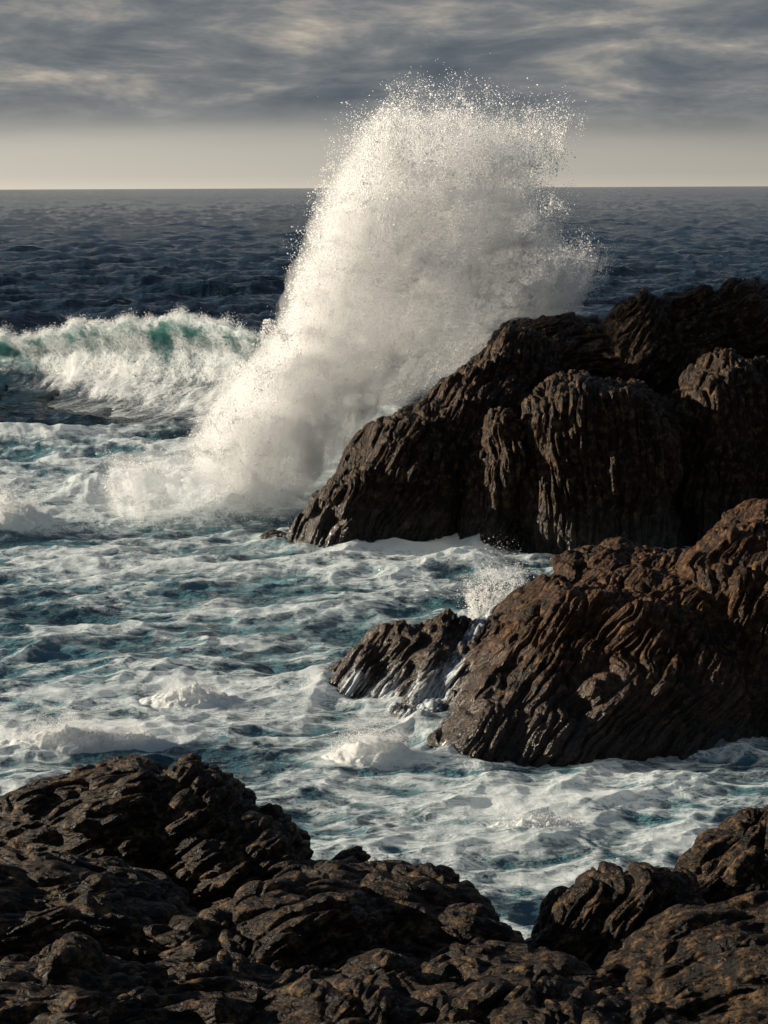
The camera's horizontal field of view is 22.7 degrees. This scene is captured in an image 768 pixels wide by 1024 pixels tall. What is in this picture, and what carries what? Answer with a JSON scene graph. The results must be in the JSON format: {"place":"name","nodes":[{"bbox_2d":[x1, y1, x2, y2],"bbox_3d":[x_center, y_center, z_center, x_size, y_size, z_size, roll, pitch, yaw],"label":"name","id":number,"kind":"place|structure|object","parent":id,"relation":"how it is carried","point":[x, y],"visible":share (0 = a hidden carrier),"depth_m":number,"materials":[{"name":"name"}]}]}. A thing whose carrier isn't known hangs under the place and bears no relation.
{"place":"outdoors","nodes":[
{"label":"outdoors","id":0,"kind":"place"},
{"bbox_2d":[0,186,767,939],"bbox_3d":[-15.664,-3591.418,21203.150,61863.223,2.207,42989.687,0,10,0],"label":"sea","id":1,"kind":"structure","parent":0,"point":[110,616],"depth_m":39.83,"materials":[{"name":"liquid"}]},
{"bbox_2d":[0,474,56,530],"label":"foam","id":2,"kind":"object","parent":1,"relation":"on","point":[15,515],"visible":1,"depth_m":45.46,"materials":[{"name":"liquid"}]},
{"bbox_2d":[0,704,179,753],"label":"foam","id":3,"kind":"object","parent":1,"relation":"on","point":[69,739],"visible":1,"depth_m":27.64,"materials":[{"name":"liquid"}]},
{"bbox_2d":[0,851,197,971],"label":"rock","id":4,"kind":"object","parent":1,"relation":"on","point":[116,907],"visible":0.49,"depth_m":12.94,"materials":[{"name":"brown stone"}]},
{"bbox_2d":[0,753,370,912],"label":"rock","id":5,"kind":"object","parent":1,"relation":"on","point":[205,836],"visible":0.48,"depth_m":14.94,"materials":[{"name":"brown stone"}]},
{"bbox_2d":[139,678,244,708],"bbox_3d":[-3.050,2.788,30.250,1.917,0.519,1.186,0,10,0],"label":"foam","id":6,"kind":"object","parent":1,"relation":"on","point":[196,695],"visible":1,"depth_m":30.12,"materials":[{"name":"liquid"}]},
{"bbox_2d":[0,302,401,437],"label":"breaking wave","id":7,"kind":"object","parent":1,"relation":"on","point":[170,366],"visible":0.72,"depth_m":70.32,"materials":[{"name":"liquid"}]},
{"bbox_2d":[259,529,287,538],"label":"boulder","id":8,"kind":"object","parent":1,"relation":"in","point":[268,534],"visible":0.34,"depth_m":43.74,"materials":[{"name":"grey stone"}]},
{"bbox_2d":[156,860,525,974],"bbox_3d":[-0.388,3.611,13.387,3.042,2.426,2.910,0,10,0],"label":"rock","id":9,"kind":"object","parent":1,"relation":"in","point":[333,914],"visible":0.53,"depth_m":12.81,"materials":[{"name":"brown stone"}]},
{"bbox_2d":[82,60,618,527],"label":"splash","id":10,"kind":"object","parent":1,"relation":"on","point":[356,226],"visible":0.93,"depth_m":49.21,"materials":[{"name":"liquid"}]},
{"bbox_2d":[321,698,422,770],"bbox_3d":[-0.213,3.055,26.943,1.720,1.076,1.366,0,10,0],"label":"foam","id":11,"kind":"object","parent":1,"relation":"on","point":[381,754],"visible":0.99,"depth_m":26.84,"materials":[{"name":"liquid"}]},
{"bbox_2d":[457,537,550,619],"bbox_3d":[2.086,1.193,33.677,1.799,1.428,2.968,1,10,8],"label":"splash","id":12,"kind":"object","parent":1,"relation":"on","point":[474,611],"visible":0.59,"depth_m":33.67,"materials":[{"name":"liquid"}]},
{"bbox_2d":[286,277,767,554],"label":"rock outcrop","id":13,"kind":"object","parent":1,"relation":"in","point":[640,418],"visible":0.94,"depth_m":42.76,"materials":[{"name":"brown stone"}]},
{"bbox_2d":[483,805,598,832],"bbox_3d":[1.865,3.861,24.066,2.684,0.432,1.134,0,10,0],"label":"foam","id":14,"kind":"object","parent":1,"relation":"on","point":[533,821],"visible":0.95,"depth_m":24.07,"materials":[{"name":"liquid"}]},
{"bbox_2d":[328,498,767,767],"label":"rock outcrop","id":15,"kind":"object","parent":1,"relation":"in","point":[623,648],"visible":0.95,"depth_m":28.09,"materials":[{"name":"brown stone"}]},
{"bbox_2d":[344,608,490,718],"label":"runoff","id":16,"kind":"structure","parent":15,"relation":"on","point":[426,693],"depth_m":29.72,"materials":[{"name":"white liquid"}]},
{"bbox_2d":[525,861,707,970],"bbox_3d":[1.581,3.804,14.837,1.982,2.346,1.918,0,10,0],"label":"rock","id":17,"kind":"object","parent":1,"relation":"on","point":[592,917],"visible":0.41,"depth_m":14.36,"materials":[{"name":"brown stone"}]},
{"bbox_2d":[675,805,767,904],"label":"rock","id":18,"kind":"object","parent":1,"relation":"on","point":[726,859],"visible":0.18,"depth_m":15.26,"materials":[{"name":"brown stone"}]},
{"bbox_2d":[0,932,767,1023],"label":"rock","id":19,"kind":"object","parent":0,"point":[74,978],"visible":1,"depth_m":11.15,"materials":[{"name":"brown stone"}]},
{"bbox_2d":[0,0,767,189],"label":"sky","id":20,"kind":"structure","parent":0,"point":[95,94],"materials":[{"name":"grey"}]},
{"bbox_2d":[565,891,767,1021],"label":"rock","id":21,"kind":"object","parent":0,"point":[691,963],"visible":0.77,"depth_m":11.60,"materials":[{"name":"brown stone"}]}
]}

